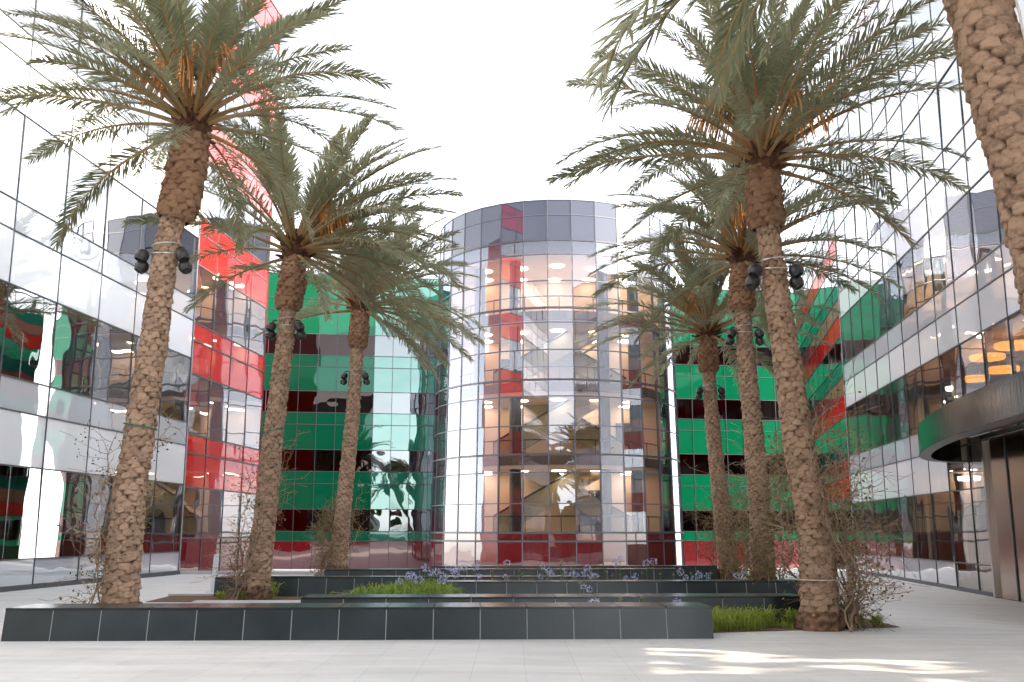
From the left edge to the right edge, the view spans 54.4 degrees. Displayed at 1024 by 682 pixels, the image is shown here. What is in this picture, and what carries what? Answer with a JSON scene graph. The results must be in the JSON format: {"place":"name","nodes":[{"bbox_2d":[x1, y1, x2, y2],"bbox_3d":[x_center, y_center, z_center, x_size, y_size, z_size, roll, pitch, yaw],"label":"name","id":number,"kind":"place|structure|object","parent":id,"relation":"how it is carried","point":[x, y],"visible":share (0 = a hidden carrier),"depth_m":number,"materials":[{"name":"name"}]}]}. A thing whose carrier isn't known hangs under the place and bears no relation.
{"place":"outdoors","nodes":[
{"label":"outdoors","id":0,"kind":"place"},
{"bbox_2d":[0,568,1023,681],"bbox_3d":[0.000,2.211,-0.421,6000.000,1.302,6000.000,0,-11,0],"label":"plaza ground","id":1,"kind":"structure","parent":0,"point":[939,634],"depth_m":13.00,"materials":[{"name":"stone"}]},
{"bbox_2d":[0,0,208,591],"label":"office building","id":2,"kind":"structure","parent":1,"relation":"on","point":[71,313],"depth_m":31.16,"materials":[{"name":"white glass"}]},
{"bbox_2d":[0,0,35,35],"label":"window","id":3,"kind":"structure","parent":2,"relation":"in","point":[9,4],"depth_m":27.87,"materials":[{"name":"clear glass"}]},
{"bbox_2d":[36,295,55,385],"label":"window","id":4,"kind":"structure","parent":2,"relation":"in","point":[46,309],"depth_m":28.76,"materials":[{"name":"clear glass"}]},
{"bbox_2d":[22,117,69,222],"bbox_3d":[-13.556,-4.885,28.909,0.001,2.500,2.404,-1,-11,5],"label":"window","id":5,"kind":"structure","parent":2,"relation":"in","point":[46,183],"depth_m":28.90,"materials":[{"name":"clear glass"}]},
{"bbox_2d":[34,0,82,72],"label":"window","id":6,"kind":"structure","parent":2,"relation":"in","point":[63,7],"depth_m":29.74,"materials":[{"name":"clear glass"}]},
{"bbox_2d":[40,470,84,557],"bbox_3d":[-13.324,5.116,29.439,0.011,2.510,2.404,-1,-11,6],"label":"window","id":7,"kind":"structure","parent":2,"relation":"in","point":[61,497],"depth_m":29.47,"materials":[{"name":"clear glass"}]},
{"bbox_2d":[51,304,97,396],"bbox_3d":[-13.324,0.327,30.351,0.006,2.500,2.404,-1,-11,5],"label":"window","id":8,"kind":"structure","parent":2,"relation":"in","point":[75,333],"depth_m":30.31,"materials":[{"name":"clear glass"}]},
{"bbox_2d":[65,149,107,246],"bbox_3d":[-13.324,-4.437,31.259,0.008,2.500,2.404,-1,-11,5],"label":"window","id":9,"kind":"structure","parent":2,"relation":"in","point":[92,224],"depth_m":31.28,"materials":[{"name":"clear glass"}]},
{"bbox_2d":[80,474,115,555],"bbox_3d":[-13.092,5.564,31.789,0.011,2.510,2.404,-1,-11,6],"label":"window","id":10,"kind":"structure","parent":2,"relation":"in","point":[89,506],"depth_m":31.34,"materials":[{"name":"clear glass"}]},
{"bbox_2d":[78,5,117,102],"bbox_3d":[-13.324,-9.221,32.171,0.013,2.500,2.404,-1,-11,5],"label":"window","id":11,"kind":"structure","parent":2,"relation":"in","point":[86,15],"depth_m":31.81,"materials":[{"name":"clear glass"}]},
{"bbox_2d":[93,321,132,405],"bbox_3d":[-13.092,0.775,32.702,0.009,2.500,2.404,-1,-11,5],"label":"window","id":12,"kind":"structure","parent":2,"relation":"in","point":[114,345],"depth_m":32.66,"materials":[{"name":"clear glass"}]},
{"bbox_2d":[105,177,142,264],"bbox_3d":[-13.092,-3.989,33.610,0.013,2.500,2.404,-1,-11,5],"label":"window","id":13,"kind":"structure","parent":2,"relation":"in","point":[123,204],"depth_m":33.52,"materials":[{"name":"clear glass"}]},
{"bbox_2d":[116,54,150,133],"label":"window","id":14,"kind":"structure","parent":2,"relation":"in","point":[145,116],"depth_m":34.65,"materials":[{"name":"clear glass"}]},
{"bbox_2d":[142,481,154,552],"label":"window","id":15,"kind":"structure","parent":2,"relation":"in","point":[147,536],"depth_m":35.02,"materials":[{"name":"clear glass"}]},
{"bbox_2d":[140,201,158,272],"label":"window","id":16,"kind":"structure","parent":2,"relation":"in","point":[148,234],"depth_m":35.41,"materials":[{"name":"clear glass"}]},
{"bbox_2d":[151,482,182,551],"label":"window","id":17,"kind":"structure","parent":2,"relation":"in","point":[167,513],"depth_m":36.48,"materials":[{"name":"clear glass"}]},
{"bbox_2d":[160,349,190,420],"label":"window","id":18,"kind":"structure","parent":2,"relation":"in","point":[176,373],"depth_m":37.41,"materials":[{"name":"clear glass"}]},
{"bbox_2d":[175,229,197,296],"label":"window","id":19,"kind":"structure","parent":2,"relation":"in","point":[186,283],"depth_m":38.75,"materials":[{"name":"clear glass"}]},
{"bbox_2d":[147,596,300,601],"bbox_3d":[-6.668,6.158,23.800,3.738,0.001,2.383,0,-11,0],"label":"planting bed","id":20,"kind":"object","parent":1,"relation":"on","point":[179,598],"visible":0.6,"depth_m":23.86,"materials":[{"name":"soil"}]},
{"bbox_2d":[39,396,185,603],"bbox_3d":[-6.940,2.997,17.389,1.888,3.880,2.172,-7,-13,33],"label":"climbing shrub","id":21,"kind":"object","parent":20,"relation":"on","point":[96,557],"visible":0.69,"depth_m":17.04,"materials":[{"name":"brown plant"}]},
{"bbox_2d":[0,0,407,602],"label":"date palm","id":22,"kind":"object","parent":20,"relation":"on","point":[179,63],"visible":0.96,"depth_m":17.98,"materials":[{"name":"green plant"}]},
{"bbox_2d":[134,241,192,273],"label":"tree spotlights","id":23,"kind":"object","parent":22,"relation":"attached to","point":[141,265],"visible":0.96,"depth_m":17.93,"materials":[{"name":"black metal"}]},
{"bbox_2d":[193,425,310,599],"bbox_3d":[-6.150,4.196,24.028,2.676,4.240,2.812,0,-11,0],"label":"climbing shrub","id":24,"kind":"object","parent":20,"relation":"on","point":[239,578],"visible":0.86,"depth_m":23.59,"materials":[{"name":"brown plant"}]},
{"bbox_2d":[120,95,468,599],"bbox_3d":[-5.265,0.212,24.976,8.300,12.390,9.382,0,-11,0],"label":"date palm","id":25,"kind":"object","parent":20,"relation":"on","point":[329,216],"visible":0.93,"depth_m":24.78,"materials":[{"name":"green plant"}]},
{"bbox_2d":[265,317,305,339],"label":"tree spotlights","id":26,"kind":"object","parent":25,"relation":"attached to","point":[270,334],"visible":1,"depth_m":24.72,"materials":[{"name":"black metal"}]},
{"bbox_2d":[180,0,279,570],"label":"red glass building","id":27,"kind":"structure","parent":1,"relation":"on","point":[227,385],"depth_m":43.41,"materials":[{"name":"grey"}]},
{"bbox_2d":[182,487,203,537],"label":"window","id":28,"kind":"structure","parent":27,"relation":"in","point":[193,498],"depth_m":39.75,"materials":[{"name":"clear glass"}]},
{"bbox_2d":[188,374,209,436],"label":"window","id":29,"kind":"structure","parent":27,"relation":"in","point":[199,396],"depth_m":40.55,"materials":[{"name":"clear glass"}]},
{"bbox_2d":[195,265,215,329],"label":"window","id":30,"kind":"structure","parent":27,"relation":"in","point":[204,312],"depth_m":41.38,"materials":[{"name":"clear glass"}]},
{"bbox_2d":[201,166,220,223],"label":"window","id":31,"kind":"structure","parent":27,"relation":"in","point":[211,202],"depth_m":42.13,"materials":[{"name":"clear glass"}]},
{"bbox_2d":[202,490,222,536],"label":"window","id":32,"kind":"structure","parent":27,"relation":"in","point":[213,500],"depth_m":41.74,"materials":[{"name":"clear glass"}]},
{"bbox_2d":[208,381,228,440],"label":"window","id":33,"kind":"structure","parent":27,"relation":"in","point":[218,407],"depth_m":42.55,"materials":[{"name":"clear glass"}]},
{"bbox_2d":[214,278,233,339],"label":"window","id":34,"kind":"structure","parent":27,"relation":"in","point":[223,318],"depth_m":43.41,"materials":[{"name":"clear glass"}]},
{"bbox_2d":[222,492,240,536],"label":"window","id":35,"kind":"structure","parent":27,"relation":"in","point":[228,512],"depth_m":43.71,"materials":[{"name":"clear glass"}]},
{"bbox_2d":[227,389,245,445],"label":"window","id":36,"kind":"structure","parent":27,"relation":"in","point":[237,400],"depth_m":44.60,"materials":[{"name":"clear glass"}]},
{"bbox_2d":[232,289,250,347],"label":"window","id":37,"kind":"structure","parent":27,"relation":"in","point":[241,320],"depth_m":45.44,"materials":[{"name":"clear glass"}]},
{"bbox_2d":[240,493,254,536],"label":"window","id":38,"kind":"structure","parent":27,"relation":"in","point":[248,519],"depth_m":45.62,"materials":[{"name":"clear glass"}]},
{"bbox_2d":[244,395,261,448],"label":"window","id":39,"kind":"structure","parent":27,"relation":"in","point":[253,405],"depth_m":46.70,"materials":[{"name":"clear glass"}]},
{"bbox_2d":[249,300,265,355],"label":"window","id":40,"kind":"structure","parent":27,"relation":"in","point":[258,313],"depth_m":47.50,"materials":[{"name":"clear glass"}]},
{"bbox_2d":[192,600,300,602],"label":"kerb","id":41,"kind":"structure","parent":1,"relation":"on","point":[247,601],"depth_m":22.15,"materials":[{"name":"concrete"}]},
{"bbox_2d":[180,571,323,574],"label":"kerb","id":42,"kind":"structure","parent":1,"relation":"on","point":[273,572],"depth_m":37.46,"materials":[{"name":"concrete"}]},
{"bbox_2d":[298,480,377,575],"bbox_3d":[-5.945,6.401,34.275,2.746,3.489,2.591,0,-11,0],"label":"climbing shrub","id":43,"kind":"object","parent":1,"relation":"on","point":[321,564],"visible":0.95,"depth_m":33.94,"materials":[{"name":"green plant"}]},
{"bbox_2d":[1,602,713,640],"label":"basalt bench","id":44,"kind":"object","parent":1,"relation":"on","point":[327,621],"visible":0.9,"depth_m":14.94,"materials":[{"name":"stone"}]},
{"bbox_2d":[229,183,487,575],"bbox_3d":[-5.459,1.412,35.366,9.279,13.732,9.660,0,-11,0],"label":"date palm","id":45,"kind":"object","parent":1,"relation":"on","point":[359,330],"visible":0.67,"depth_m":35.22,"materials":[{"name":"green plant"}]},
{"bbox_2d":[330,577,469,594],"bbox_3d":[-2.313,5.335,21.018,3.109,0.588,4.264,0,-11,0],"label":"foliage","id":46,"kind":"object","parent":1,"relation":"on","point":[430,587],"visible":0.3,"depth_m":20.08,"materials":[{"name":"green plant"}]},
{"bbox_2d":[213,575,600,596],"bbox_3d":[-2.570,6.195,25.165,9.627,0.490,0.804,0,-11,-2],"label":"basalt bench","id":47,"kind":"object","parent":1,"relation":"on","point":[301,586],"visible":0.47,"depth_m":24.77,"materials":[{"name":"stone"}]},
{"bbox_2d":[325,568,676,579],"bbox_3d":[-0.304,7.132,30.081,10.538,0.490,0.804,0,-11,-2],"label":"basalt bench","id":48,"kind":"object","parent":1,"relation":"on","point":[666,574],"visible":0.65,"depth_m":29.83,"materials":[{"name":"stone"}]},
{"bbox_2d":[261,272,798,568],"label":"green glass building","id":49,"kind":"structure","parent":1,"relation":"on","point":[394,462],"depth_m":75.68,"materials":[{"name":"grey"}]},
{"bbox_2d":[275,509,292,530],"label":"window","id":50,"kind":"structure","parent":49,"relation":"in","point":[287,525],"depth_m":73.18,"materials":[{"name":"clear glass"}]},
{"bbox_2d":[293,509,312,530],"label":"window","id":51,"kind":"structure","parent":49,"relation":"in","point":[302,519],"depth_m":73.38,"materials":[{"name":"clear glass"}]},
{"bbox_2d":[295,450,314,470],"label":"window","id":52,"kind":"structure","parent":49,"relation":"in","point":[305,459],"depth_m":74.19,"materials":[{"name":"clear glass"}]},
{"bbox_2d":[298,391,316,411],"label":"window","id":53,"kind":"structure","parent":49,"relation":"in","point":[307,400],"depth_m":75.03,"materials":[{"name":"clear glass"}]},
{"bbox_2d":[300,334,318,353],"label":"window","id":54,"kind":"structure","parent":49,"relation":"in","point":[310,345],"depth_m":75.84,"materials":[{"name":"clear glass"}]},
{"bbox_2d":[315,450,333,470],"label":"window","id":55,"kind":"structure","parent":49,"relation":"in","point":[324,459],"depth_m":74.41,"materials":[{"name":"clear glass"}]},
{"bbox_2d":[317,391,335,411],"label":"window","id":56,"kind":"structure","parent":49,"relation":"in","point":[326,401],"depth_m":75.23,"materials":[{"name":"clear glass"}]},
{"bbox_2d":[319,334,337,354],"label":"window","id":57,"kind":"structure","parent":49,"relation":"in","point":[327,343],"depth_m":76.06,"materials":[{"name":"clear glass"}]},
{"bbox_2d":[351,510,369,530],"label":"window","id":58,"kind":"structure","parent":49,"relation":"in","point":[362,517],"depth_m":74.01,"materials":[{"name":"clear glass"}]},
{"bbox_2d":[355,450,371,470],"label":"window","id":59,"kind":"structure","parent":49,"relation":"in","point":[363,457],"depth_m":74.84,"materials":[{"name":"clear glass"}]},
{"bbox_2d":[370,510,388,530],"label":"window","id":60,"kind":"structure","parent":49,"relation":"in","point":[379,520],"depth_m":74.22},
{"bbox_2d":[372,450,389,471],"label":"window","id":61,"kind":"structure","parent":49,"relation":"in","point":[380,459],"depth_m":75.04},
{"bbox_2d":[373,393,391,412],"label":"window","id":62,"kind":"structure","parent":49,"relation":"in","point":[382,401],"depth_m":75.87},
{"bbox_2d":[375,336,392,355],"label":"window","id":63,"kind":"structure","parent":49,"relation":"in","point":[383,346],"depth_m":76.69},
{"bbox_2d":[389,510,407,530],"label":"window","id":64,"kind":"structure","parent":49,"relation":"in","point":[398,519],"depth_m":74.42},
{"bbox_2d":[391,451,408,471],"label":"window","id":65,"kind":"structure","parent":49,"relation":"in","point":[399,459],"depth_m":75.25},
{"bbox_2d":[392,393,409,413],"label":"window","id":66,"kind":"structure","parent":49,"relation":"in","point":[400,401],"depth_m":76.08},
{"bbox_2d":[408,510,426,530],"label":"window","id":67,"kind":"structure","parent":49,"relation":"in","point":[417,519],"depth_m":74.64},
{"bbox_2d":[409,451,427,471],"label":"window","id":68,"kind":"structure","parent":49,"relation":"in","point":[418,459],"depth_m":75.47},
{"bbox_2d":[410,393,428,413],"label":"window","id":69,"kind":"structure","parent":49,"relation":"in","point":[419,402],"depth_m":76.28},
{"bbox_2d":[301,593,800,622],"bbox_3d":[0.742,4.776,17.720,8.828,0.490,0.904,0,-11,-2],"label":"basalt bench","id":70,"kind":"object","parent":1,"relation":"on","point":[752,600],"visible":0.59,"depth_m":17.46,"materials":[{"name":"stone"}]},
{"bbox_2d":[429,199,684,567],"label":"round tower","id":71,"kind":"structure","parent":1,"relation":"on","point":[553,451],"depth_m":61.90,"materials":[{"name":"glass"},{"name":"dark grey metal"}]},
{"bbox_2d":[501,359,629,531],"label":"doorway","id":72,"kind":"structure","parent":71,"relation":"in","point":[586,524],"depth_m":65.14,"materials":[{"name":"grey"}]},
{"bbox_2d":[431,565,717,579],"bbox_3d":[2.043,7.635,32.722,9.351,0.490,0.804,0,-11,-2],"label":"basalt bench","id":73,"kind":"object","parent":1,"relation":"on","point":[702,569],"visible":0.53,"depth_m":32.53,"materials":[{"name":"stone"}]},
{"bbox_2d":[446,579,799,594],"bbox_3d":[2.601,5.775,22.962,8.222,0.490,0.804,0,-11,-2],"label":"basalt bench","id":74,"kind":"object","parent":1,"relation":"on","point":[511,587],"visible":0.66,"depth_m":22.66,"materials":[{"name":"stone"}]},
{"bbox_2d":[579,0,1023,314],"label":"date palm","id":75,"kind":"object","parent":1,"relation":"on","point":[988,40],"visible":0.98,"depth_m":9.30,"materials":[{"name":"green plant"}]},
{"bbox_2d":[713,617,898,632],"bbox_3d":[4.867,4.961,17.521,3.382,0.001,3.420,0,-11,0],"label":"planting bed","id":76,"kind":"object","parent":1,"relation":"on","point":[772,628],"visible":0.2,"depth_m":16.53,"materials":[{"name":"soil"}]},
{"bbox_2d":[544,0,973,631],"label":"date palm","id":77,"kind":"object","parent":76,"relation":"on","point":[760,120],"visible":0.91,"depth_m":17.35,"materials":[{"name":"green plant"}]},
{"bbox_2d":[745,256,803,289],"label":"tree spotlights","id":78,"kind":"object","parent":77,"relation":"attached to","point":[796,280],"visible":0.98,"depth_m":17.36,"materials":[{"name":"black metal"}]},
{"bbox_2d":[683,355,930,631],"bbox_3d":[5.178,2.892,16.777,3.419,5.088,3.493,-7,-13,32],"label":"climbing shrub","id":79,"kind":"object","parent":76,"relation":"on","point":[852,615],"visible":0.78,"depth_m":16.38,"materials":[{"name":"brown plant"}]},
{"bbox_2d":[795,192,854,569],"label":"red glass building","id":80,"kind":"structure","parent":1,"relation":"on","point":[821,362],"depth_m":60.79,"materials":[{"name":"grey"}]},
{"bbox_2d":[826,0,1023,601],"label":"office building","id":81,"kind":"structure","parent":1,"relation":"on","point":[945,326],"depth_m":36.31,"materials":[{"name":"white glass"}]},
{"bbox_2d":[841,311,851,363],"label":"window","id":82,"kind":"structure","parent":81,"relation":"in","point":[845,320],"depth_m":45.87,"materials":[{"name":"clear glass"}]},
{"bbox_2d":[844,208,855,264],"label":"window","id":83,"kind":"structure","parent":81,"relation":"in","point":[849,219],"depth_m":44.65,"materials":[{"name":"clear glass"}]},
{"bbox_2d":[847,404,858,455],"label":"window","id":84,"kind":"structure","parent":81,"relation":"in","point":[853,425],"depth_m":45.05,"materials":[{"name":"clear glass"}]},
{"bbox_2d":[848,98,860,151],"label":"window","id":85,"kind":"structure","parent":81,"relation":"in","point":[853,119],"depth_m":43.53,"materials":[{"name":"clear glass"}]},
{"bbox_2d":[850,301,862,356],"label":"window","id":86,"kind":"structure","parent":81,"relation":"in","point":[856,331],"depth_m":43.89,"materials":[{"name":"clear glass"}]},
{"bbox_2d":[854,205,866,252],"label":"window","id":87,"kind":"structure","parent":81,"relation":"in","point":[860,218],"depth_m":42.75,"materials":[{"name":"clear glass"}]},
{"bbox_2d":[856,398,868,452],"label":"window","id":88,"kind":"structure","parent":81,"relation":"in","point":[862,422],"depth_m":43.08,"materials":[{"name":"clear glass"}]},
{"bbox_2d":[858,91,871,138],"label":"window","id":89,"kind":"structure","parent":81,"relation":"in","point":[865,118],"depth_m":41.54,"materials":[{"name":"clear glass"}]},
{"bbox_2d":[860,289,873,348],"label":"window","id":90,"kind":"structure","parent":81,"relation":"in","point":[866,305],"depth_m":41.93,"materials":[{"name":"clear glass"}]},
{"bbox_2d":[863,501,875,553],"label":"window","id":91,"kind":"structure","parent":81,"relation":"in","point":[870,515],"depth_m":42.19,"materials":[{"name":"clear glass"}]},
{"bbox_2d":[867,391,880,448],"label":"window","id":92,"kind":"structure","parent":81,"relation":"in","point":[873,416],"depth_m":41.13,"materials":[{"name":"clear glass"}]},
{"bbox_2d":[872,278,886,339],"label":"window","id":93,"kind":"structure","parent":81,"relation":"in","point":[879,318],"depth_m":39.93,"materials":[{"name":"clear glass"}]},
{"bbox_2d":[874,500,888,554],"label":"window","id":94,"kind":"structure","parent":81,"relation":"in","point":[882,510],"depth_m":40.28,"materials":[{"name":"clear glass"}]},
{"bbox_2d":[878,384,893,444],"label":"window","id":95,"kind":"structure","parent":81,"relation":"in","point":[886,415],"depth_m":39.15,"materials":[{"name":"clear glass"}]},
{"bbox_2d":[884,264,899,330],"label":"window","id":96,"kind":"structure","parent":81,"relation":"in","point":[891,293],"depth_m":37.97,"materials":[{"name":"clear glass"}]},
{"bbox_2d":[886,498,902,556],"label":"window","id":97,"kind":"structure","parent":81,"relation":"in","point":[894,515],"depth_m":38.32,"materials":[{"name":"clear glass"}]},
{"bbox_2d":[889,137,906,207],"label":"window","id":98,"kind":"structure","parent":81,"relation":"in","point":[898,179],"depth_m":36.73,"materials":[{"name":"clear glass"}]},
{"bbox_2d":[891,376,908,439],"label":"window","id":99,"kind":"structure","parent":81,"relation":"in","point":[898,386],"depth_m":37.19,"materials":[{"name":"clear glass"}]},
{"bbox_2d":[895,0,912,79],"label":"window","id":100,"kind":"structure","parent":81,"relation":"in","point":[900,24],"depth_m":35.62,"materials":[{"name":"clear glass"}]},
{"bbox_2d":[897,249,915,319],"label":"window","id":101,"kind":"structure","parent":81,"relation":"in","point":[905,268],"depth_m":36.00,"materials":[{"name":"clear glass"}]},
{"bbox_2d":[899,496,917,557],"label":"window","id":102,"kind":"structure","parent":81,"relation":"in","point":[908,512],"depth_m":36.35,"materials":[{"name":"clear glass"}]},
{"bbox_2d":[905,371,915,434],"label":"window","id":103,"kind":"structure","parent":81,"relation":"in","point":[909,377],"depth_m":35.73,"materials":[{"name":"clear glass"}]},
{"bbox_2d":[917,371,1023,462],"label":"entrance canopy","id":104,"kind":"object","parent":81,"relation":"attached to","point":[946,428],"visible":1,"depth_m":20.95,"materials":[{"name":"grey metal"}]},
{"bbox_2d":[269,0,864,291],"label":"sky","id":105,"kind":"structure","parent":0,"point":[482,81],"materials":[{"name":"white"}]},
{"bbox_2d":[712,604,785,631],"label":"grass","id":106,"kind":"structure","parent":0,"point":[725,619],"depth_m":16.52,"materials":[{"name":"green plant"}]},
{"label":"planting bed","id":107,"kind":"structure","parent":0,"visible":0},
{"bbox_2d":[579,222,841,579],"bbox_3d":[6.738,1.938,34.032,9.057,12.317,8.533,0,-11,0],"label":"date palm","id":108,"kind":"object","parent":107,"relation":"on","point":[700,301],"visible":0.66,"depth_m":34.07,"materials":[{"name":"green plant"}]},
{"bbox_2d":[673,459,775,579],"bbox_3d":[7.210,6.098,33.046,3.708,4.334,3.010,0,-11,0],"label":"climbing shrub","id":109,"kind":"object","parent":107,"relation":"on","point":[735,530],"visible":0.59,"depth_m":32.74,"materials":[{"name":"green plant"}]},
{"bbox_2d":[586,121,904,578],"bbox_3d":[6.256,0.331,26.667,8.454,12.473,8.889,0,-11,0],"label":"date palm","id":110,"kind":"object","parent":107,"relation":"in","point":[738,254],"visible":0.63,"depth_m":26.37,"materials":[{"name":"green plant"}]},
{"bbox_2d":[725,324,764,345],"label":"tree spotlights","id":111,"kind":"object","parent":110,"relation":"attached to","point":[731,335],"visible":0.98,"depth_m":26.32,"materials":[{"name":"black metal"}]},
{"bbox_2d":[694,410,820,579],"bbox_3d":[6.299,4.217,25.394,3.473,4.835,3.359,0,-11,0],"label":"climbing shrub","id":112,"kind":"object","parent":107,"relation":"in","point":[748,566],"visible":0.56,"depth_m":24.89,"materials":[{"name":"brown plant"}]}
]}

